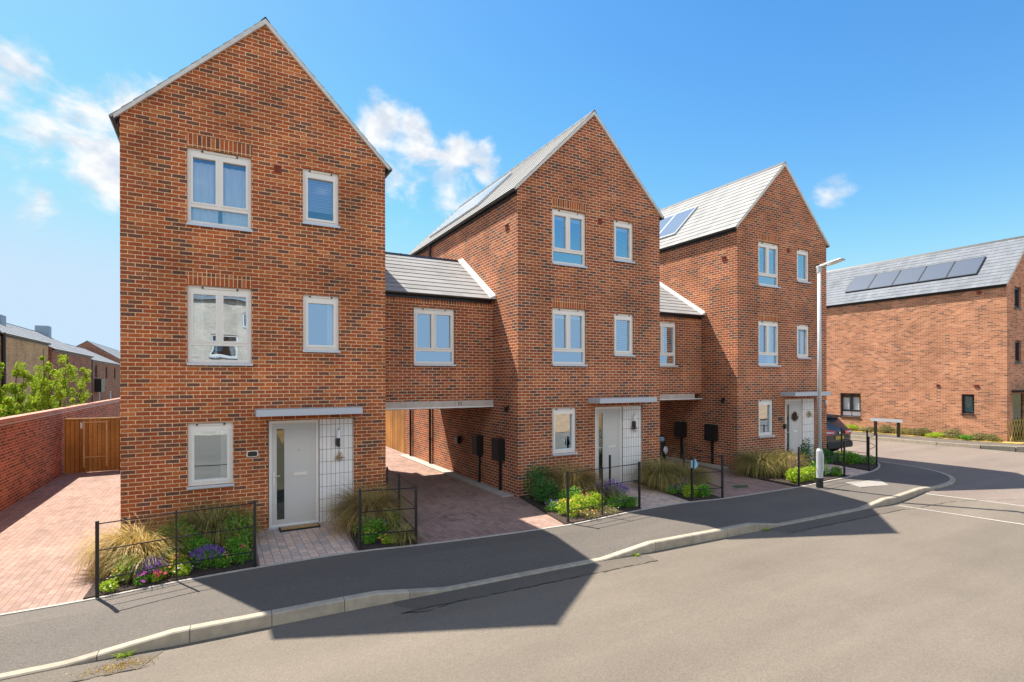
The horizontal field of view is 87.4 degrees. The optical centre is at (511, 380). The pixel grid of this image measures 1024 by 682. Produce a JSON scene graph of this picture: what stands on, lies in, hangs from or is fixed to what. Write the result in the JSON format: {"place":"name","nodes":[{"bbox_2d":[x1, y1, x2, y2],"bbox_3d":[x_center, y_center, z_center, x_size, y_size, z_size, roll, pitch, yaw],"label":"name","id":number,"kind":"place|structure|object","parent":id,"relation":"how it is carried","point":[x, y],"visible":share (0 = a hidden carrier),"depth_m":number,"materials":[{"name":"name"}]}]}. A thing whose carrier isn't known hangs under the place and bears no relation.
{"place":"outdoors","nodes":[
{"label":"outdoors","id":0,"kind":"place"},
{"bbox_2d":[256,520,354,565],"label":"path","id":1,"kind":"structure","parent":0,"point":[276,546],"depth_m":9.77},
{"bbox_2d":[279,522,319,532],"bbox_3d":[-4.295,2.963,10.842,0.760,0.052,0.300,0,0,-29],"label":"doormat","id":2,"kind":"object","parent":1,"relation":"on","point":[298,527],"visible":1,"depth_m":10.77,"materials":[{"name":"brown fabric"}]},
{"bbox_2d":[0,446,875,613],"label":"block paving","id":3,"kind":"structure","parent":0,"point":[38,527],"depth_m":11.70,"materials":[{"name":"red brick"}]},
{"bbox_2d":[0,398,119,511],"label":"boundary wall","id":4,"kind":"structure","parent":3,"relation":"on","point":[31,452],"depth_m":14.86,"materials":[{"name":"brick"}]},
{"bbox_2d":[64,417,119,473],"bbox_3d":[-13.164,2.138,18.407,3.478,1.800,0.100,0,0,-29],"label":"gate","id":5,"kind":"object","parent":3,"relation":"on","point":[91,444],"visible":0.52,"depth_m":17.91,"materials":[{"name":"brown wood"}]},
{"bbox_2d":[83,531,256,599],"bbox_3d":[-5.526,3.012,8.976,2.200,0.101,2.495,0,0,-29],"label":"soil bed","id":6,"kind":"object","parent":3,"relation":"on","point":[193,573],"visible":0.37,"depth_m":8.23,"materials":[{"name":"brown soil"}]},
{"bbox_2d":[99,575,123,591],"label":"bedding plant","id":7,"kind":"object","parent":6,"relation":"on","point":[109,585],"visible":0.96,"depth_m":7.59,"materials":[{"name":"green plant"}]},
{"bbox_2d":[113,553,141,584],"bbox_3d":[-5.718,2.797,7.962,0.415,0.426,0.406,0,0,-29],"label":"bedding plant","id":8,"kind":"object","parent":6,"relation":"on","point":[122,568],"visible":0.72,"depth_m":7.93,"materials":[{"name":"green plant"}]},
{"bbox_2d":[55,512,214,588],"bbox_3d":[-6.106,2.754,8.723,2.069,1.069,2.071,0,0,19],"label":"ornamental grass","id":9,"kind":"object","parent":6,"relation":"on","point":[127,537],"depth_m":8.40,"materials":[{"name":"beige plant"}]},
{"bbox_2d":[134,555,168,577],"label":"bedding plant","id":10,"kind":"object","parent":6,"relation":"on","point":[155,566],"visible":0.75,"depth_m":8.03,"materials":[{"name":"purple plant"}]},
{"bbox_2d":[149,515,194,554],"bbox_3d":[-5.741,2.659,9.104,0.750,0.692,0.670,0,0,-29],"label":"bedding plant","id":11,"kind":"object","parent":6,"relation":"on","point":[180,523],"visible":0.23,"depth_m":9.05,"materials":[{"name":"green plant"}]},
{"bbox_2d":[95,500,255,598],"bbox_3d":[-4.947,2.490,8.022,2.038,1.139,0.108,0,0,-36],"label":"garden railing","id":12,"kind":"object","parent":6,"relation":"on","point":[97,550],"visible":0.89,"depth_m":8.00,"materials":[{"name":"black metal"}]},
{"bbox_2d":[172,563,193,575],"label":"bedding plant","id":13,"kind":"object","parent":6,"relation":"on","point":[185,568],"visible":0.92,"depth_m":8.18,"materials":[{"name":"green plant"}]},
{"bbox_2d":[172,524,215,560],"bbox_3d":[-5.280,2.718,8.922,0.640,0.567,0.626,0,0,-3],"label":"bedding plant","id":14,"kind":"object","parent":6,"relation":"on","point":[202,542],"visible":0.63,"depth_m":8.90,"materials":[{"name":"green plant"}]},
{"bbox_2d":[187,543,230,568],"bbox_3d":[-4.849,2.804,8.587,0.552,0.391,0.546,0,0,26],"label":"bedding plant","id":15,"kind":"object","parent":6,"relation":"on","point":[211,553],"visible":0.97,"depth_m":8.54,"materials":[{"name":"purple plant"}]},
{"bbox_2d":[147,493,283,556],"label":"ornamental grass","id":16,"kind":"object","parent":6,"relation":"on","point":[210,520],"depth_m":9.58,"materials":[{"name":"green plant"}]},
{"bbox_2d":[213,551,232,568],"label":"bedding plant","id":17,"kind":"object","parent":6,"relation":"on","point":[222,562],"visible":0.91,"depth_m":8.52,"materials":[{"name":"green plant"}]},
{"bbox_2d":[221,534,250,554],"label":"bedding plant","id":18,"kind":"object","parent":6,"relation":"on","point":[237,543],"visible":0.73,"depth_m":9.06,"materials":[{"name":"green plant"}]},
{"bbox_2d":[219,511,258,548],"bbox_3d":[-4.889,2.660,9.584,0.647,0.668,0.754,0,0,-29],"label":"bedding plant","id":19,"kind":"object","parent":6,"relation":"on","point":[239,523],"visible":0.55,"depth_m":9.53,"materials":[{"name":"green plant"}]},
{"bbox_2d":[230,544,252,563],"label":"bedding plant","id":20,"kind":"object","parent":6,"relation":"on","point":[240,558],"visible":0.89,"depth_m":8.73,"materials":[{"name":"green plant"}]},
{"bbox_2d":[109,16,391,538],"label":"town house","id":21,"kind":"structure","parent":3,"relation":"on","point":[255,169],"depth_m":10.62,"materials":[{"name":"red brick"}]},
{"bbox_2d":[187,422,233,489],"bbox_3d":[-5.788,1.423,10.313,0.790,1.244,0.165,0,0,-29],"label":"window","id":22,"kind":"structure","parent":21,"relation":"in","point":[210,445],"depth_m":10.34,"materials":[{"name":"white plastic"}]},
{"bbox_2d":[186,147,252,231],"bbox_3d":[-5.667,-3.680,10.414,1.119,1.485,0.215,0,0,-29],"label":"window","id":23,"kind":"structure","parent":21,"relation":"in","point":[211,189],"depth_m":10.42,"materials":[{"name":"white plastic"}]},
{"bbox_2d":[187,285,252,365],"bbox_3d":[-5.649,-1.058,10.393,1.119,1.521,0.165,0,0,-29],"label":"window","id":24,"kind":"structure","parent":21,"relation":"in","point":[219,318],"depth_m":10.40,"materials":[{"name":"white plastic"}]},
{"bbox_2d":[272,422,315,524],"bbox_3d":[-4.482,1.894,11.035,0.843,2.046,0.094,0,0,-29],"label":"door","id":25,"kind":"structure","parent":21,"relation":"in","point":[299,438],"depth_m":11.07,"materials":[{"name":"grey paint"}]},
{"bbox_2d":[302,168,339,227],"bbox_3d":[-4.044,-3.830,11.329,0.750,1.173,0.245,0,0,-29],"label":"window","id":26,"kind":"structure","parent":21,"relation":"in","point":[320,189],"depth_m":11.36,"materials":[{"name":"white plastic"}]},
{"bbox_2d":[303,294,339,352],"bbox_3d":[-4.019,-1.197,11.294,0.750,1.203,0.165,0,0,-29],"label":"window","id":27,"kind":"structure","parent":21,"relation":"in","point":[320,313],"depth_m":11.33,"materials":[{"name":"white plastic"}]},
{"bbox_2d":[385,251,495,409],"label":"link block","id":28,"kind":"structure","parent":21,"relation":"attached to","point":[438,333],"depth_m":14.02,"materials":[{"name":"brown brick"}]},
{"bbox_2d":[414,307,455,365],"bbox_3d":[-2.007,-1.131,13.846,1.140,1.490,0.165,0,0,-29],"label":"window","id":29,"kind":"structure","parent":28,"relation":"in","point":[433,327],"depth_m":13.86,"materials":[{"name":"white plastic"}]},
{"bbox_2d":[344,518,414,550],"bbox_3d":[-2.716,2.976,10.561,0.980,0.090,2.492,0,0,-26],"label":"soil bed","id":30,"kind":"object","parent":3,"relation":"on","point":[378,543],"visible":0.22,"depth_m":9.72,"materials":[{"name":"brown soil"}]},
{"bbox_2d":[310,473,422,540],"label":"ornamental grass","id":31,"kind":"object","parent":30,"relation":"on","point":[377,500],"depth_m":10.53,"materials":[{"name":"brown plant"}]},
{"bbox_2d":[353,514,387,536],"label":"bedding plant","id":32,"kind":"object","parent":30,"relation":"on","point":[377,528],"visible":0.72,"depth_m":10.03,"materials":[{"name":"green plant"}]},
{"bbox_2d":[358,467,417,548],"bbox_3d":[-2.649,2.455,10.517,1.006,1.130,2.336,0,0,-25],"label":"garden railing","id":33,"kind":"object","parent":30,"relation":"on","point":[360,512],"visible":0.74,"depth_m":9.65,"materials":[{"name":"black metal"}]},
{"bbox_2d":[384,521,421,546],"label":"ornamental grass","id":34,"kind":"object","parent":30,"relation":"on","point":[402,537],"depth_m":9.74,"materials":[{"name":"green plant"}]},
{"bbox_2d":[386,410,405,453],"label":"timber gate","id":35,"kind":"structure","parent":3,"relation":"on","point":[395,429],"depth_m":22.71,"materials":[{"name":"brown wood"}]},
{"bbox_2d":[399,454,513,496],"bbox_3d":[-2.200,2.976,17.347,0.320,0.157,8.700,0,0,-29],"label":"gravel strip","id":36,"kind":"object","parent":3,"relation":"on","point":[488,488],"visible":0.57,"depth_m":16.06,"materials":[{"name":"grey gravel"}]},
{"bbox_2d":[406,109,664,497],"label":"town house","id":37,"kind":"structure","parent":3,"relation":"on","point":[554,243],"depth_m":14.56,"materials":[{"name":"brown brick"}]},
{"bbox_2d":[472,434,482,481],"bbox_3d":[-0.987,2.230,15.277,0.196,1.390,0.380,0,0,-29],"label":"meter cabinet","id":38,"kind":"object","parent":37,"relation":"attached to","point":[477,444],"visible":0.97,"depth_m":15.15,"materials":[{"name":"black plastic"}]},
{"bbox_2d":[492,437,504,489],"bbox_3d":[-0.367,2.219,14.156,0.196,1.410,0.420,0,0,-29],"label":"meter cabinet","id":39,"kind":"object","parent":37,"relation":"attached to","point":[498,449],"visible":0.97,"depth_m":14.02,"materials":[{"name":"black plastic"}]},
{"bbox_2d":[552,407,577,455],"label":"window","id":40,"kind":"structure","parent":37,"relation":"in","point":[563,418],"depth_m":14.20,"materials":[{"name":"white plastic"}]},
{"bbox_2d":[552,208,587,267],"bbox_3d":[1.506,-3.772,14.236,1.119,1.485,0.165,0,0,-29],"label":"window","id":41,"kind":"structure","parent":37,"relation":"in","point":[568,227],"depth_m":14.25,"materials":[{"name":"white plastic"}]},
{"bbox_2d":[552,308,587,365],"bbox_3d":[1.512,-1.150,14.236,1.119,1.521,0.165,0,0,-29],"label":"window","id":42,"kind":"structure","parent":37,"relation":"in","point":[568,325],"depth_m":14.25,"materials":[{"name":"white plastic"}]},
{"bbox_2d":[596,408,619,481],"bbox_3d":[2.679,1.802,14.879,0.843,2.046,0.094,0,0,-29],"label":"door","id":43,"kind":"structure","parent":37,"relation":"in","point":[610,417],"depth_m":14.91,"materials":[{"name":"grey paint"}]},
{"bbox_2d":[614,220,634,263],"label":"window","id":44,"kind":"structure","parent":37,"relation":"in","point":[622,230],"depth_m":15.18,"materials":[{"name":"white plastic"}]},
{"bbox_2d":[614,313,634,356],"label":"window","id":45,"kind":"structure","parent":37,"relation":"in","point":[623,323],"depth_m":15.20,"materials":[{"name":"white plastic"}]},
{"bbox_2d":[660,282,705,400],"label":"link block","id":46,"kind":"structure","parent":37,"relation":"attached to","point":[680,347],"depth_m":17.91,"materials":[{"name":"brown brick"}]},
{"bbox_2d":[660,322,677,366],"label":"window","id":47,"kind":"structure","parent":46,"relation":"in","point":[667,329],"depth_m":17.66,"materials":[{"name":"white plastic"}]},
{"bbox_2d":[519,492,640,524],"bbox_3d":[1.527,2.922,12.649,2.500,0.104,2.690,0,0,-29],"label":"soil bed","id":48,"kind":"object","parent":3,"relation":"on","point":[562,518],"visible":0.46,"depth_m":11.86,"materials":[{"name":"brown soil"}]},
{"bbox_2d":[521,464,554,498],"bbox_3d":[0.653,2.454,13.174,0.935,0.930,0.708,0,0,-50],"label":"shrub","id":49,"kind":"object","parent":48,"relation":"on","point":[535,474],"visible":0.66,"depth_m":13.05,"materials":[{"name":"green plant"}]},
{"bbox_2d":[532,474,560,504],"bbox_3d":[0.848,2.560,12.550,0.789,0.730,0.610,0,0,41],"label":"bedding plant","id":50,"kind":"object","parent":48,"relation":"on","point":[547,492],"visible":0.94,"depth_m":12.46,"materials":[{"name":"green plant"}]},
{"bbox_2d":[555,498,579,517],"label":"bedding plant","id":51,"kind":"object","parent":48,"relation":"on","point":[562,507],"visible":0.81,"depth_m":11.49,"materials":[{"name":"green plant"}]},
{"bbox_2d":[526,454,617,504],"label":"ornamental grass","id":52,"kind":"object","parent":48,"relation":"on","point":[576,478],"depth_m":13.02,"materials":[{"name":"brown plant"}]},
{"bbox_2d":[566,493,591,513],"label":"bedding plant","id":53,"kind":"object","parent":48,"relation":"on","point":[580,500],"visible":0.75,"depth_m":11.68,"materials":[{"name":"green plant"}]},
{"bbox_2d":[585,491,603,509],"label":"bedding plant","id":54,"kind":"object","parent":48,"relation":"on","point":[594,500],"visible":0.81,"depth_m":12.05,"materials":[{"name":"green plant"}]},
{"bbox_2d":[575,473,625,503],"bbox_3d":[2.025,2.639,12.779,1.552,0.820,1.638,0,0,-29],"label":"flowering plant","id":55,"kind":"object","parent":48,"relation":"on","point":[597,490],"depth_m":12.56,"materials":[{"name":"plant"}]},
{"bbox_2d":[566,455,640,521],"bbox_3d":[2.190,2.401,11.865,0.999,1.141,2.622,0,0,30],"label":"garden railing","id":56,"kind":"object","parent":48,"relation":"on","point":[638,480],"visible":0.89,"depth_m":11.52,"materials":[{"name":"black metal"}]},
{"bbox_2d":[595,478,629,502],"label":"lavender","id":57,"kind":"object","parent":48,"relation":"on","point":[619,488],"visible":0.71,"depth_m":12.63,"materials":[{"name":"purple plant"}]},
{"bbox_2d":[634,480,720,500],"bbox_3d":[4.327,2.885,14.271,0.989,0.094,2.778,0,0,-18],"label":"soil bed","id":58,"kind":"object","parent":3,"relation":"on","point":[695,498],"visible":0.24,"depth_m":13.31,"materials":[{"name":"brown soil"}]},
{"bbox_2d":[623,450,700,491],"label":"ornamental grass","id":59,"kind":"object","parent":58,"relation":"on","point":[654,472],"depth_m":14.10,"materials":[{"name":"plant"}]},
{"bbox_2d":[659,458,719,492],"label":"ornamental grass","id":60,"kind":"object","parent":58,"relation":"on","point":[703,477],"depth_m":13.91,"materials":[{"name":"plant"}]},
{"bbox_2d":[683,446,723,499],"bbox_3d":[4.528,2.365,13.800,0.878,1.132,1.735,0,0,-14],"label":"garden railing","id":61,"kind":"object","parent":58,"relation":"on","point":[722,476],"visible":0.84,"depth_m":13.07,"materials":[{"name":"black metal"}]},
{"bbox_2d":[674,421,686,458],"bbox_3d":[5.978,2.147,19.035,0.196,1.390,0.420,0,0,-29],"label":"meter cabinet","id":62,"kind":"object","parent":3,"relation":"on","point":[680,429],"visible":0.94,"depth_m":18.98,"materials":[{"name":"black plastic"}]},
{"bbox_2d":[666,456,728,468],"bbox_3d":[4.742,2.909,21.127,0.330,0.262,8.800,0,0,-29],"label":"gravel strip","id":63,"kind":"object","parent":3,"relation":"on","point":[707,464],"visible":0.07,"depth_m":17.99,"materials":[{"name":"grey gravel"}]},
{"bbox_2d":[704,424,717,463],"bbox_3d":[6.631,2.145,17.853,0.196,1.390,0.420,0,0,-29],"label":"meter cabinet","id":64,"kind":"object","parent":3,"relation":"on","point":[711,432],"visible":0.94,"depth_m":17.80,"materials":[{"name":"black plastic"}]},
{"bbox_2d":[660,161,830,469],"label":"town house","id":65,"kind":"structure","parent":3,"relation":"on","point":[741,259],"depth_m":18.15,"materials":[{"name":"brown brick"}]},
{"bbox_2d":[758,400,774,437],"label":"window","id":66,"kind":"structure","parent":65,"relation":"in","point":[765,406],"depth_m":17.86,"materials":[{"name":"white plastic"}]},
{"bbox_2d":[758,241,780,287],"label":"window","id":67,"kind":"structure","parent":65,"relation":"in","point":[767,252],"depth_m":17.88,"materials":[{"name":"white plastic"}]},
{"bbox_2d":[758,320,780,366],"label":"window","id":68,"kind":"structure","parent":65,"relation":"in","point":[767,330],"depth_m":17.88,"materials":[{"name":"white plastic"}]},
{"bbox_2d":[785,401,799,454],"bbox_3d":[9.700,1.719,18.535,0.843,2.046,0.047,0,0,-29],"label":"door","id":69,"kind":"structure","parent":65,"relation":"in","point":[793,427],"depth_m":18.52,"materials":[{"name":"grey paint"}]},
{"bbox_2d":[797,249,810,283],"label":"window","id":70,"kind":"structure","parent":65,"relation":"in","point":[802,255],"depth_m":18.84,"materials":[{"name":"white plastic"}]},
{"bbox_2d":[797,324,810,358],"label":"window","id":71,"kind":"structure","parent":65,"relation":"in","point":[803,354],"depth_m":18.89,"materials":[{"name":"white plastic"}]},
{"bbox_2d":[738,468,849,486],"bbox_3d":[8.351,2.834,16.221,3.100,0.109,2.580,0,0,-29],"label":"soil bed","id":72,"kind":"object","parent":3,"relation":"on","point":[785,481],"visible":0.36,"depth_m":15.39,"materials":[{"name":"brown soil"}]},
{"bbox_2d":[724,442,788,479],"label":"ornamental grass","id":73,"kind":"object","parent":72,"relation":"on","point":[757,465],"depth_m":15.86,"materials":[{"name":"plant"}]},
{"bbox_2d":[755,448,810,478],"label":"ornamental grass","id":74,"kind":"object","parent":72,"relation":"on","point":[784,465],"depth_m":15.78,"materials":[{"name":"beige plant"}]},
{"bbox_2d":[784,467,806,482],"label":"bedding plant","id":75,"kind":"object","parent":72,"relation":"on","point":[793,474],"visible":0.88,"depth_m":14.76,"materials":[{"name":"green plant"}]},
{"bbox_2d":[797,437,815,467],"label":"bedding plant","id":76,"kind":"object","parent":72,"relation":"on","point":[804,450],"visible":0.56,"depth_m":16.75,"materials":[{"name":"green plant"}]},
{"bbox_2d":[798,440,845,485],"bbox_3d":[8.688,2.316,15.019,2.416,1.142,0.072,0,0,-32],"label":"garden railing","id":77,"kind":"object","parent":72,"relation":"on","point":[843,468],"visible":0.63,"depth_m":15.05,"materials":[{"name":"black metal"}]},
{"bbox_2d":[827,414,852,450],"bbox_3d":[11.341,2.057,22.115,1.850,1.499,4.344,0,0,-29],"label":"parked car","id":78,"kind":"object","parent":3,"relation":"on","point":[835,424],"visible":0.3,"depth_m":20.35,"materials":[{"name":"black paint"}]},
{"bbox_2d":[824,458,876,470],"bbox_3d":[11.536,2.793,18.055,2.150,0.100,2.150,0,0,-29],"label":"soil bed","id":79,"kind":"object","parent":3,"relation":"on","point":[862,466],"visible":0.26,"depth_m":17.48,"materials":[{"name":"brown soil"}]},
{"bbox_2d":[839,452,863,463],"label":"bedding plant","id":80,"kind":"object","parent":79,"relation":"on","point":[850,458],"visible":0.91,"depth_m":17.81,"materials":[{"name":"green plant"}]},
{"bbox_2d":[841,428,877,470],"bbox_3d":[11.783,2.273,17.911,0.671,1.140,2.942,0,0,17],"label":"garden railing","id":81,"kind":"object","parent":79,"relation":"on","point":[868,443],"visible":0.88,"depth_m":17.41,"materials":[{"name":"black metal"}]},
{"bbox_2d":[0,461,949,672],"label":"pavement","id":82,"kind":"structure","parent":0,"point":[34,638],"depth_m":8.57,"materials":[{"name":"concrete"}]},
{"bbox_2d":[0,463,879,615],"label":"edging","id":83,"kind":"object","parent":82,"relation":"on","point":[72,602],"visible":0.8,"depth_m":9.34,"materials":[{"name":"concrete"}]},
{"bbox_2d":[816,258,844,487],"bbox_3d":[8.305,-0.147,14.019,0.245,5.984,0.706,0,0,-29],"label":"street lamp","id":84,"kind":"object","parent":82,"relation":"on","point":[819,465],"visible":1,"depth_m":14.21,"materials":[{"name":"grey metal"}]},
{"bbox_2d":[845,479,887,487],"bbox_3d":[9.851,2.867,14.719,1.425,0.125,0.659,0,0,-17],"label":"pavement cover","id":85,"kind":"object","parent":82,"relation":"on","point":[869,483],"visible":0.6,"depth_m":14.69,"materials":[{"name":"white concrete"}]},
{"bbox_2d":[0,0,1023,350],"label":"sky","id":86,"kind":"structure","parent":0,"point":[899,124],"materials":[{"name":"blue"}]},
{"bbox_2d":[75,492,1023,681],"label":"road","id":87,"kind":"structure","parent":0,"point":[909,594],"depth_m":6.90,"materials":[{"name":"grey asphalt"}]},
{"bbox_2d":[0,505,902,681],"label":"road patch","id":88,"kind":"object","parent":87,"relation":"on","point":[59,675],"visible":1,"depth_m":8.09,"materials":[{"name":"grey asphalt"}]},
{"bbox_2d":[65,656,157,679],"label":"leaf litter","id":89,"kind":"object","parent":88,"relation":"on","point":[120,663],"visible":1,"depth_m":6.00,"materials":[{"name":"brown plant"}]},
{"bbox_2d":[0,461,955,679],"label":"kerb","id":90,"kind":"structure","parent":87,"relation":"on","point":[217,628],"depth_m":7.39,"materials":[{"name":"concrete"}]},
{"bbox_2d":[612,482,688,508],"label":"path","id":91,"kind":"structure","parent":0,"point":[651,498],"depth_m":13.34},
{"bbox_2d":[801,461,868,475],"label":"path","id":92,"kind":"structure","parent":0,"point":[851,471],"depth_m":16.70,"materials":[{"name":"grey concrete"}]},
{"bbox_2d":[830,438,1023,507],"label":"side road","id":93,"kind":"structure","parent":0,"point":[987,475],"depth_m":18.10,"materials":[{"name":"grey asphalt"}]},
{"bbox_2d":[851,426,1002,441],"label":"rough grass","id":94,"kind":"structure","parent":0,"point":[893,432],"depth_m":25.52,"materials":[{"name":"green plant"}]},
{"bbox_2d":[851,432,1023,445],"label":"pavement","id":95,"kind":"structure","parent":0,"point":[929,439],"depth_m":24.15,"materials":[{"name":"concrete"}]},
{"bbox_2d":[870,418,902,436],"bbox_3d":[17.895,2.263,25.598,0.120,0.900,1.400,0,0,-29],"label":"sign","id":96,"kind":"object","parent":95,"relation":"on","point":[875,420],"visible":0.76,"depth_m":25.51,"materials":[{"name":"white metal"}]},
{"bbox_2d":[851,435,1023,452],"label":"kerb","id":97,"kind":"structure","parent":95,"relation":"on","point":[1008,448],"depth_m":22.72,"materials":[{"name":"concrete"}]},
{"bbox_2d":[851,431,1023,444],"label":"dry grass verge","id":98,"kind":"structure","parent":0,"point":[1020,442],"depth_m":23.87,"materials":[{"name":"yellow plant"}]},
{"bbox_2d":[826,236,1023,441],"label":"corner house","id":99,"kind":"structure","parent":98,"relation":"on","point":[933,342],"depth_m":25.55,"materials":[{"name":"orange brick"}]},
{"bbox_2d":[841,393,860,417],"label":"window","id":100,"kind":"structure","parent":99,"relation":"in","point":[850,404],"depth_m":28.65,"materials":[{"name":"grey metal"}]},
{"bbox_2d":[961,394,974,414],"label":"window","id":101,"kind":"structure","parent":99,"relation":"in","point":[967,399],"depth_m":24.23,"materials":[{"name":"black glass"}]},
{"bbox_2d":[1013,393,1021,439],"bbox_3d":[22.217,1.603,23.605,1.200,2.100,0.030,0,0,-29],"label":"front door","id":102,"kind":"structure","parent":99,"relation":"in","point":[1017,398],"depth_m":23.69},
{"bbox_2d":[970,432,999,440],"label":"weed clump","id":103,"kind":"object","parent":98,"relation":"on","point":[977,436],"visible":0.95,"depth_m":23.33,"materials":[{"name":"beige plant"}]},
{"bbox_3d":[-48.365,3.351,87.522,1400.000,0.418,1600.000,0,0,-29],"label":"ground","id":104,"kind":"structure","parent":0,"visible":0},
{"bbox_2d":[0,315,50,412],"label":"terraced house","id":105,"kind":"structure","parent":104,"relation":"on","point":[17,345],"depth_m":29.45,"materials":[{"name":"beige brick"}]},
{"bbox_2d":[0,360,66,417],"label":"young tree","id":106,"kind":"object","parent":104,"relation":"on","point":[10,406],"visible":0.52,"depth_m":18.80,"materials":[{"name":"green plant"}]},
{"bbox_2d":[3,353,91,413],"bbox_3d":[-18.938,0.981,21.826,2.936,4.464,2.628,0,0,-29],"label":"young tree","id":107,"kind":"object","parent":104,"relation":"on","point":[83,396],"visible":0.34,"depth_m":21.80,"materials":[{"name":"green plant"}]},
{"bbox_2d":[6,323,93,406],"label":"terraced house","id":108,"kind":"structure","parent":104,"relation":"on","point":[78,359],"depth_m":39.68,"materials":[{"name":"brick"}]},
{"bbox_2d":[67,344,119,401],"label":"terraced house","id":109,"kind":"structure","parent":104,"relation":"on","point":[105,378],"depth_m":52.12,"materials":[{"name":"brick"}]},
{"bbox_2d":[77,341,119,363],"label":"terraced house","id":110,"kind":"structure","parent":104,"relation":"on","point":[108,352],"depth_m":59.81,"materials":[{"name":"brick"}]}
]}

